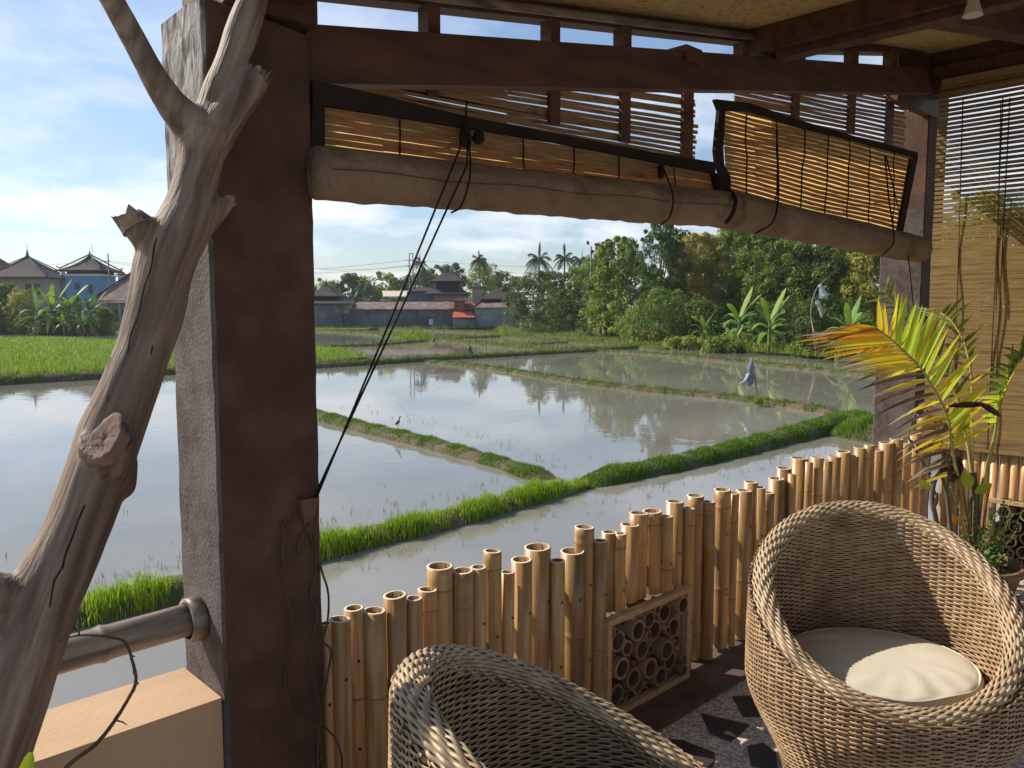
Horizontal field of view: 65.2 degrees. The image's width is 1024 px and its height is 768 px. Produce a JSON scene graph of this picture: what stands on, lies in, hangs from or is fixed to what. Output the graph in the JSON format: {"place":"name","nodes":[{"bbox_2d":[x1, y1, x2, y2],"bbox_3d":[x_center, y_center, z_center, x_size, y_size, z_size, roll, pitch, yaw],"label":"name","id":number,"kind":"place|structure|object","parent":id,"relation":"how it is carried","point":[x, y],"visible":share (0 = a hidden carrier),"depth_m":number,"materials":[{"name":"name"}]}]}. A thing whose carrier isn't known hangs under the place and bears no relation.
{"place":"outdoors","nodes":[
{"label":"outdoors","id":0,"kind":"place"},
{"bbox_2d":[4,342,366,374],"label":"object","id":1,"kind":"object","parent":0,"point":[354,357],"visible":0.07,"depth_m":42.64,"materials":[{"name":"green plant"}]},
{"bbox_2d":[0,335,368,374],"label":"young rice","id":2,"kind":"object","parent":1,"relation":"on","point":[52,354],"visible":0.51,"depth_m":44.94,"materials":[{"name":"green plant"}]},
{"bbox_2d":[71,474,587,631],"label":"paddy bank","id":3,"kind":"structure","parent":0,"point":[177,592],"depth_m":9.61,"materials":[{"name":"green plant"}]},
{"bbox_2d":[0,341,667,385],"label":"paddy bank","id":4,"kind":"structure","parent":0,"point":[83,376],"depth_m":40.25,"materials":[{"name":"green plant"}]},
{"bbox_2d":[317,409,562,482],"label":"paddy bank","id":5,"kind":"structure","parent":0,"point":[428,446],"depth_m":16.44,"materials":[{"name":"green plant"}]},
{"bbox_2d":[315,332,595,346],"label":"grass","id":6,"kind":"structure","parent":0,"point":[396,341],"depth_m":70.26,"materials":[{"name":"green plant"}]},
{"bbox_2d":[315,328,610,349],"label":"grass","id":7,"kind":"structure","parent":0,"point":[454,339],"depth_m":66.00,"materials":[{"name":"green plant"}]},
{"bbox_2d":[0,328,1023,709],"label":"water","id":8,"kind":"structure","parent":0,"point":[564,428],"depth_m":16.82,"materials":[{"name":"grey liquid"}]},
{"bbox_2d":[5,478,527,593],"bbox_3d":[-3.112,1.792,11.485,7.554,0.127,3.328,-5,7,-44],"label":"weed","id":9,"kind":"object","parent":8,"relation":"on","point":[320,521],"visible":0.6,"depth_m":10.69,"materials":[{"name":"green plant"}]},
{"bbox_2d":[397,328,434,341],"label":"grass","id":10,"kind":"structure","parent":8,"relation":"on","point":[412,334],"depth_m":75.50,"materials":[{"name":"green plant"}]},
{"bbox_2d":[331,447,830,569],"bbox_3d":[2.711,1.736,12.088,11.173,0.127,2.613,-5,7,-44],"label":"weed","id":11,"kind":"object","parent":8,"relation":"on","point":[553,513],"visible":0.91,"depth_m":11.45,"materials":[{"name":"green plant"}]},
{"bbox_2d":[0,0,1023,309],"label":"sky","id":12,"kind":"structure","parent":0,"point":[82,136],"materials":[{"name":"blue"}]},
{"bbox_2d":[370,326,701,349],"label":"paddy bank","id":13,"kind":"structure","parent":0,"point":[492,333],"depth_m":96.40,"materials":[{"name":"green plant"}]},
{"bbox_2d":[500,332,669,349],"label":"paddy bank","id":14,"kind":"structure","parent":0,"point":[608,344],"depth_m":65.56,"materials":[{"name":"green plant"}]},
{"bbox_2d":[423,358,842,413],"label":"paddy bank","id":15,"kind":"structure","parent":0,"point":[793,405],"depth_m":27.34,"materials":[{"name":"green plant"}]},
{"bbox_2d":[739,358,757,395],"bbox_3d":[7.359,-0.012,24.811,0.622,1.598,0.240,1,6,15],"label":"scarecrow stake","id":16,"kind":"object","parent":15,"relation":"on","point":[750,378],"visible":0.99,"depth_m":24.75,"materials":[{"name":"white fabric"}]},
{"bbox_2d":[579,407,873,488],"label":"paddy bank","id":17,"kind":"structure","parent":0,"point":[767,447],"depth_m":15.24,"materials":[{"name":"green plant"}]},
{"bbox_2d":[596,349,874,377],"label":"paddy bank","id":18,"kind":"structure","parent":0,"point":[757,363],"depth_m":43.08,"materials":[{"name":"green plant"}]},
{"bbox_2d":[575,328,936,360],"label":"grass","id":19,"kind":"structure","parent":0,"point":[762,347],"depth_m":50.71,"materials":[{"name":"green plant"}]},
{"bbox_2d":[517,311,1023,363],"bbox_3d":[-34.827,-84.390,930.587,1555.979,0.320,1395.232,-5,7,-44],"label":"land","id":20,"kind":"structure","parent":0,"point":[726,333],"depth_m":91.64,"materials":[{"name":"green plant"}]},
{"bbox_2d":[0,250,64,317],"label":"hip roof house","id":21,"kind":"structure","parent":20,"relation":"on","point":[21,273],"depth_m":118.56,"materials":[{"name":"tile"}]},
{"bbox_2d":[55,247,123,316],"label":"blue house","id":22,"kind":"structure","parent":20,"relation":"on","point":[92,273],"depth_m":115.17,"materials":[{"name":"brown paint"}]},
{"bbox_2d":[82,272,130,323],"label":"tiled house","id":23,"kind":"structure","parent":20,"relation":"on","point":[114,297],"depth_m":104.82,"materials":[{"name":"red tile"}]},
{"bbox_2d":[314,281,355,327],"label":"hip roof house","id":24,"kind":"structure","parent":20,"relation":"on","point":[329,302],"depth_m":114.79,"materials":[{"name":"tile"}]},
{"bbox_2d":[334,273,369,300],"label":"tree","id":25,"kind":"object","parent":20,"relation":"on","point":[349,280],"visible":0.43,"depth_m":149.05,"materials":[{"name":"green plant"}]},
{"bbox_2d":[353,280,376,300],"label":"coconut palm","id":26,"kind":"object","parent":20,"relation":"on","point":[363,287],"visible":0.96,"depth_m":131.35,"materials":[{"name":"green plant"}]},
{"bbox_2d":[347,274,396,300],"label":"tree","id":27,"kind":"object","parent":20,"relation":"on","point":[378,291],"visible":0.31,"depth_m":152.16,"materials":[{"name":"green plant"}]},
{"bbox_2d":[369,271,405,300],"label":"tree","id":28,"kind":"object","parent":20,"relation":"on","point":[391,280],"visible":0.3,"depth_m":156.79,"materials":[{"name":"green plant"}]},
{"bbox_2d":[342,300,453,327],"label":"wall","id":29,"kind":"structure","parent":20,"relation":"on","point":[427,314],"depth_m":115.51,"materials":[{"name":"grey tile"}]},
{"bbox_2d":[399,268,435,290],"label":"tree","id":30,"kind":"object","parent":20,"relation":"on","point":[425,282],"visible":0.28,"depth_m":159.61,"materials":[{"name":"green plant"}]},
{"bbox_2d":[407,287,433,300],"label":"building","id":31,"kind":"structure","parent":20,"relation":"on","point":[416,294],"depth_m":125.68,"materials":[{"name":"tile"}]},
{"bbox_2d":[316,324,526,328],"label":"grass","id":32,"kind":"structure","parent":20,"relation":"on","point":[356,326],"depth_m":113.45,"materials":[{"name":"green plant"}]},
{"bbox_2d":[424,273,470,300],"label":"two tier house","id":33,"kind":"structure","parent":20,"relation":"on","point":[448,287],"depth_m":123.46,"materials":[{"name":"tile"}]},
{"bbox_2d":[434,262,470,298],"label":"tree","id":34,"kind":"object","parent":20,"relation":"on","point":[454,267],"visible":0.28,"depth_m":164.42,"materials":[{"name":"green plant"}]},
{"bbox_2d":[449,296,474,327],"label":"red tiled house","id":35,"kind":"structure","parent":20,"relation":"on","point":[463,312],"depth_m":113.95,"materials":[{"name":"tile"}]},
{"bbox_2d":[469,252,490,284],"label":"coconut palm","id":36,"kind":"object","parent":20,"relation":"on","point":[479,259],"visible":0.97,"depth_m":149.25,"materials":[{"name":"green plant"}]},
{"bbox_2d":[463,262,500,298],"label":"tree","id":37,"kind":"object","parent":20,"relation":"on","point":[486,280],"visible":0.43,"depth_m":168.12,"materials":[{"name":"green plant"}]},
{"bbox_2d":[472,298,519,327],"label":"grey house","id":38,"kind":"structure","parent":20,"relation":"on","point":[488,314],"depth_m":114.09,"materials":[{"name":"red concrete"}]},
{"bbox_2d":[484,270,521,297],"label":"tree","id":39,"kind":"object","parent":20,"relation":"on","point":[501,275],"visible":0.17,"depth_m":173.03,"materials":[{"name":"green plant"}]},
{"bbox_2d":[524,242,553,294],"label":"coconut palm","id":40,"kind":"object","parent":20,"relation":"on","point":[535,261],"visible":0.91,"depth_m":115.17,"materials":[{"name":"green plant"}]},
{"bbox_2d":[551,243,577,284],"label":"coconut palm","id":41,"kind":"object","parent":20,"relation":"on","point":[565,258],"visible":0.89,"depth_m":117.20,"materials":[{"name":"green plant"}]},
{"bbox_2d":[542,267,610,331],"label":"tree","id":42,"kind":"object","parent":20,"relation":"on","point":[568,296],"visible":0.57,"depth_m":96.31,"materials":[{"name":"green plant"}]},
{"bbox_2d":[564,254,636,318],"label":"tree","id":43,"kind":"object","parent":20,"relation":"on","point":[588,265],"visible":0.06,"depth_m":102.41,"materials":[{"name":"green plant"}]},
{"bbox_2d":[628,224,693,327],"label":"tree","id":44,"kind":"object","parent":20,"relation":"on","point":[668,244],"visible":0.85,"depth_m":70.32,"materials":[{"name":"green plant"}]},
{"bbox_2d":[651,228,702,330],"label":"tree","id":45,"kind":"object","parent":20,"relation":"on","point":[679,236],"visible":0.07,"depth_m":83.13,"materials":[{"name":"green plant"}]},
{"bbox_2d":[666,298,728,340],"bbox_3d":[15.314,-4.788,65.124,5.112,4.406,4.210,3,6,29],"label":"shrub","id":46,"kind":"object","parent":20,"relation":"on","point":[698,311],"visible":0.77,"depth_m":64.32,"materials":[{"name":"green plant"}]},
{"bbox_2d":[665,231,731,329],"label":"tree","id":47,"kind":"object","parent":20,"relation":"on","point":[698,281],"visible":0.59,"depth_m":72.11,"materials":[{"name":"green plant"}]},
{"bbox_2d":[686,228,752,331],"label":"tree","id":48,"kind":"object","parent":20,"relation":"on","point":[731,286],"visible":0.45,"depth_m":72.87,"materials":[{"name":"green plant"}]},
{"bbox_2d":[723,232,787,329],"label":"tree","id":49,"kind":"object","parent":20,"relation":"on","point":[760,241],"visible":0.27,"depth_m":69.30,"materials":[{"name":"green plant"}]},
{"bbox_2d":[750,288,789,353],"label":"banana plant","id":50,"kind":"object","parent":20,"relation":"on","point":[769,320],"visible":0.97,"depth_m":50.47,"materials":[{"name":"green plant"}]},
{"bbox_2d":[745,297,817,344],"bbox_3d":[19.222,-3.670,56.363,5.392,4.882,5.317,1,5,12],"label":"shrub","id":51,"kind":"object","parent":20,"relation":"on","point":[759,317],"visible":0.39,"depth_m":55.59,"materials":[{"name":"green plant"}]},
{"bbox_2d":[737,239,833,335],"bbox_3d":[22.845,-7.647,65.632,8.239,8.656,7.770,1,5,8],"label":"tree","id":52,"kind":"object","parent":20,"relation":"on","point":[771,275],"visible":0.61,"depth_m":64.42,"materials":[{"name":"green plant"}]},
{"bbox_2d":[805,279,833,356],"bbox_3d":[18.015,-3.902,46.836,1.302,4.429,3.644,2,6,16],"label":"bag pole","id":53,"kind":"object","parent":20,"relation":"on","point":[823,293],"visible":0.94,"depth_m":45.75,"materials":[{"name":"white wood"}]},
{"bbox_2d":[785,293,864,358],"bbox_3d":[18.695,-3.008,47.470,4.280,4.854,4.139,-5,7,-44],"label":"shrub","id":54,"kind":"object","parent":20,"relation":"on","point":[820,325],"visible":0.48,"depth_m":47.07,"materials":[{"name":"green plant"}]},
{"bbox_2d":[788,245,862,337],"bbox_3d":[24.902,-7.151,63.926,6.026,8.454,6.328,-5,7,-44],"label":"tree","id":55,"kind":"object","parent":20,"relation":"on","point":[832,255],"visible":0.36,"depth_m":62.42,"materials":[{"name":"green plant"}]},
{"bbox_2d":[822,295,869,360],"bbox_3d":[18.549,-3.076,43.779,2.540,3.631,2.248,-1,5,-12],"label":"banana plant","id":56,"kind":"object","parent":20,"relation":"on","point":[853,316],"visible":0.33,"depth_m":43.65,"materials":[{"name":"green plant"}]},
{"bbox_2d":[829,252,879,324],"bbox_3d":[27.226,-6.838,62.077,6.009,7.730,6.482,-5,7,-44],"label":"bamboo clump","id":57,"kind":"object","parent":20,"relation":"on","point":[860,264],"visible":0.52,"depth_m":60.67,"materials":[{"name":"green plant"}]},
{"bbox_2d":[941,190,1023,344],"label":"tree","id":58,"kind":"object","parent":20,"relation":"on","point":[984,237],"visible":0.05,"depth_m":55.96,"materials":[{"name":"green plant"}]},
{"bbox_2d":[657,580,1023,767],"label":"floor","id":59,"kind":"structure","parent":0,"point":[727,728],"depth_m":3.02,"materials":[{"name":"stone"}]},
{"bbox_2d":[33,668,223,767],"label":"parapet wall","id":60,"kind":"structure","parent":59,"relation":"on","point":[172,719],"depth_m":1.92,"materials":[{"name":"beige paint"}]},
{"bbox_2d":[388,644,704,767],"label":"tub chair","id":61,"kind":"object","parent":59,"relation":"on","point":[456,706],"visible":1,"depth_m":1.96,"materials":[{"name":"wicker"}]},
{"bbox_2d":[161,0,1023,767],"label":"terrace pavilion","id":62,"kind":"structure","parent":59,"relation":"on","point":[245,370],"depth_m":2.08,"materials":[{"name":"brown wood"}]},
{"bbox_2d":[58,596,208,674],"bbox_3d":[-2.171,0.722,0.745,3.801,0.112,0.112,-5,7,-44],"label":"handrail","id":63,"kind":"object","parent":62,"relation":"attached to","point":[187,619],"visible":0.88,"depth_m":1.93,"materials":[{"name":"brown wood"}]},
{"bbox_2d":[0,0,273,767],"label":"driftwood trunk","id":64,"kind":"object","parent":62,"relation":"attached to","point":[45,584],"visible":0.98,"depth_m":1.64,"materials":[{"name":"brown wood"}]},
{"bbox_2d":[59,618,138,767],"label":"dry twig","id":65,"kind":"object","parent":64,"relation":"attached to","point":[97,742],"visible":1,"depth_m":1.57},
{"bbox_2d":[281,512,342,767],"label":"cable","id":66,"kind":"object","parent":62,"relation":"attached to","point":[313,542],"visible":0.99,"depth_m":2.13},
{"bbox_2d":[304,80,743,497],"bbox_3d":[0.200,-0.473,2.747,2.081,1.460,0.377,-5,7,-44],"label":"bamboo blind","id":67,"kind":"object","parent":62,"relation":"hanging from","point":[382,146],"visible":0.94,"depth_m":2.52,"materials":[{"name":"brown wood"}]},
{"bbox_2d":[712,93,932,306],"bbox_3d":[1.702,-1.067,4.144,2.754,1.368,0.388,-5,7,-44],"label":"bamboo blind","id":68,"kind":"object","parent":62,"relation":"hanging from","point":[794,176],"visible":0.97,"depth_m":4.01,"materials":[{"name":"brown wood"}]},
{"bbox_2d":[962,0,982,18],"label":"spot lamp","id":69,"kind":"object","parent":62,"relation":"attached to","point":[973,9],"visible":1,"depth_m":2.94,"materials":[{"name":"beige metal"}]},
{"bbox_2d":[922,64,1023,456],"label":"bamboo blind","id":70,"kind":"object","parent":62,"relation":"hanging from","point":[954,265],"visible":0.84,"depth_m":4.96,"materials":[{"name":"beige wood"}]},
{"bbox_2d":[620,556,1023,731],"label":"kerb","id":71,"kind":"structure","parent":59,"relation":"on","point":[722,670],"depth_m":3.34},
{"bbox_2d":[322,414,929,767],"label":"bamboo fence","id":72,"kind":"object","parent":71,"relation":"on","point":[638,603],"visible":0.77,"depth_m":3.09,"materials":[{"name":"brown wood"}]},
{"bbox_2d":[601,585,691,712],"bbox_3d":[0.509,1.073,3.290,0.553,0.402,0.181,-5,7,-44],"label":"decorative panel","id":73,"kind":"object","parent":72,"relation":"in","point":[640,641],"depth_m":3.23,"materials":[{"name":"brown wood"}]},
{"bbox_2d":[938,447,1023,562],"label":"bamboo fence","id":74,"kind":"object","parent":71,"relation":"on","point":[1011,469],"visible":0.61,"depth_m":5.05,"materials":[{"name":"brown wood"}]},
{"bbox_2d":[985,497,1023,561],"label":"lattice panel","id":75,"kind":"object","parent":74,"relation":"in","point":[1014,507],"depth_m":5.01,"materials":[{"name":"brown wood"}]},
{"bbox_2d":[745,500,1023,767],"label":"tub chair","id":76,"kind":"object","parent":59,"relation":"on","point":[861,564],"visible":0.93,"depth_m":2.70,"materials":[{"name":"wicker"}]},
{"bbox_2d":[794,627,983,707],"bbox_3d":[1.240,0.957,2.703,0.607,0.087,0.606,-5,7,-44],"label":"seat cushion","id":77,"kind":"object","parent":76,"relation":"on","point":[898,668],"visible":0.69,"depth_m":2.63,"materials":[{"name":"beige fabric"}]},
{"bbox_2d":[983,554,1023,591],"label":"planter","id":78,"kind":"object","parent":59,"relation":"on","point":[1013,573],"visible":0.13,"depth_m":4.11,"materials":[{"name":"ceramic"}]},
{"bbox_2d":[792,276,1023,552],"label":"potted palm","id":79,"kind":"object","parent":78,"relation":"in","point":[882,349],"visible":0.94,"depth_m":4.15,"materials":[{"name":"green plant"}]},
{"bbox_2d":[907,402,991,531],"bbox_3d":[2.319,0.512,4.253,0.411,0.828,0.118,2,6,17],"label":"croton shrub","id":80,"kind":"object","parent":78,"relation":"in","point":[967,479],"visible":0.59,"depth_m":4.25,"materials":[{"name":"green plant"}]},
{"bbox_2d":[949,482,1023,573],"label":"wispy herb","id":81,"kind":"object","parent":78,"relation":"in","point":[993,556],"visible":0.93,"depth_m":4.14,"materials":[{"name":"green plant"}]},
{"bbox_2d":[826,412,962,448],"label":"grass","id":82,"kind":"structure","parent":0,"point":[851,424],"depth_m":17.91,"materials":[{"name":"green plant"}]},
{"label":"ground","id":83,"kind":"structure","parent":0,"visible":0},
{"bbox_2d":[0,281,28,332],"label":"shrub","id":84,"kind":"object","parent":83,"relation":"on","point":[6,287],"visible":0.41,"depth_m":96.43,"materials":[{"name":"green plant"}]},
{"bbox_2d":[1,286,42,333],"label":"shrub","id":85,"kind":"object","parent":83,"relation":"on","point":[15,299],"visible":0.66,"depth_m":92.60,"materials":[{"name":"green plant"}]},
{"bbox_2d":[15,282,59,334],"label":"banana plant","id":86,"kind":"object","parent":83,"relation":"on","point":[37,304],"visible":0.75,"depth_m":88.96,"materials":[{"name":"green plant"}]},
{"bbox_2d":[15,307,87,334],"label":"shrub","id":87,"kind":"object","parent":83,"relation":"on","point":[31,323],"visible":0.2,"depth_m":91.50,"materials":[{"name":"green plant"}]},
{"bbox_2d":[33,281,77,334],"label":"banana plant","id":88,"kind":"object","parent":83,"relation":"on","point":[50,301],"visible":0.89,"depth_m":88.89,"materials":[{"name":"green plant"}]},
{"bbox_2d":[45,284,88,334],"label":"banana plant","id":89,"kind":"object","parent":83,"relation":"on","point":[67,305],"visible":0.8,"depth_m":89.21,"materials":[{"name":"green plant"}]},
{"bbox_2d":[61,295,95,334],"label":"banana plant","id":90,"kind":"object","parent":83,"relation":"on","point":[78,303],"visible":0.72,"depth_m":88.91,"materials":[{"name":"green plant"}]},
{"bbox_2d":[69,291,107,334],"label":"banana plant","id":91,"kind":"object","parent":83,"relation":"on","point":[90,305],"visible":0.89,"depth_m":89.38,"materials":[{"name":"green plant"}]},
{"bbox_2d":[93,306,120,334],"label":"shrub","id":92,"kind":"object","parent":83,"relation":"on","point":[110,324],"visible":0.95,"depth_m":90.89,"materials":[{"name":"green plant"}]},
{"bbox_2d":[500,270,568,331],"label":"tree","id":93,"kind":"object","parent":83,"relation":"on","point":[527,284],"visible":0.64,"depth_m":101.10,"materials":[{"name":"green plant"}]},
{"bbox_2d":[521,298,588,333],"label":"shrub","id":94,"kind":"object","parent":83,"relation":"on","point":[561,311],"visible":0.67,"depth_m":96.30,"materials":[{"name":"green plant"}]},
{"bbox_2d":[579,235,654,337],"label":"tree","id":95,"kind":"object","parent":83,"relation":"on","point":[619,270],"visible":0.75,"depth_m":78.11,"materials":[{"name":"green plant"}]},
{"bbox_2d":[607,308,652,339],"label":"shrub","id":96,"kind":"object","parent":83,"relation":"on","point":[621,324],"visible":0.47,"depth_m":73.90,"materials":[{"name":"green plant"}]},
{"bbox_2d":[628,327,668,342],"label":"shrub","id":97,"kind":"object","parent":83,"relation":"on","point":[653,336],"visible":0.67,"depth_m":65.73,"materials":[{"name":"green plant"}]},
{"bbox_2d":[619,285,702,342],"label":"shrub","id":98,"kind":"object","parent":83,"relation":"on","point":[659,301],"visible":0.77,"depth_m":65.95,"materials":[{"name":"green plant"}]},
{"bbox_2d":[662,335,706,349],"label":"shrub","id":99,"kind":"object","parent":83,"relation":"on","point":[689,342],"visible":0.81,"depth_m":56.90,"materials":[{"name":"green plant"}]},
{"bbox_2d":[698,335,747,353],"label":"shrub","id":100,"kind":"object","parent":83,"relation":"on","point":[717,344],"visible":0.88,"depth_m":52.98,"materials":[{"name":"green plant"}]},
{"bbox_2d":[721,287,761,350],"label":"banana plant","id":101,"kind":"object","parent":83,"relation":"on","point":[735,314],"visible":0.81,"depth_m":55.02,"materials":[{"name":"green plant"}]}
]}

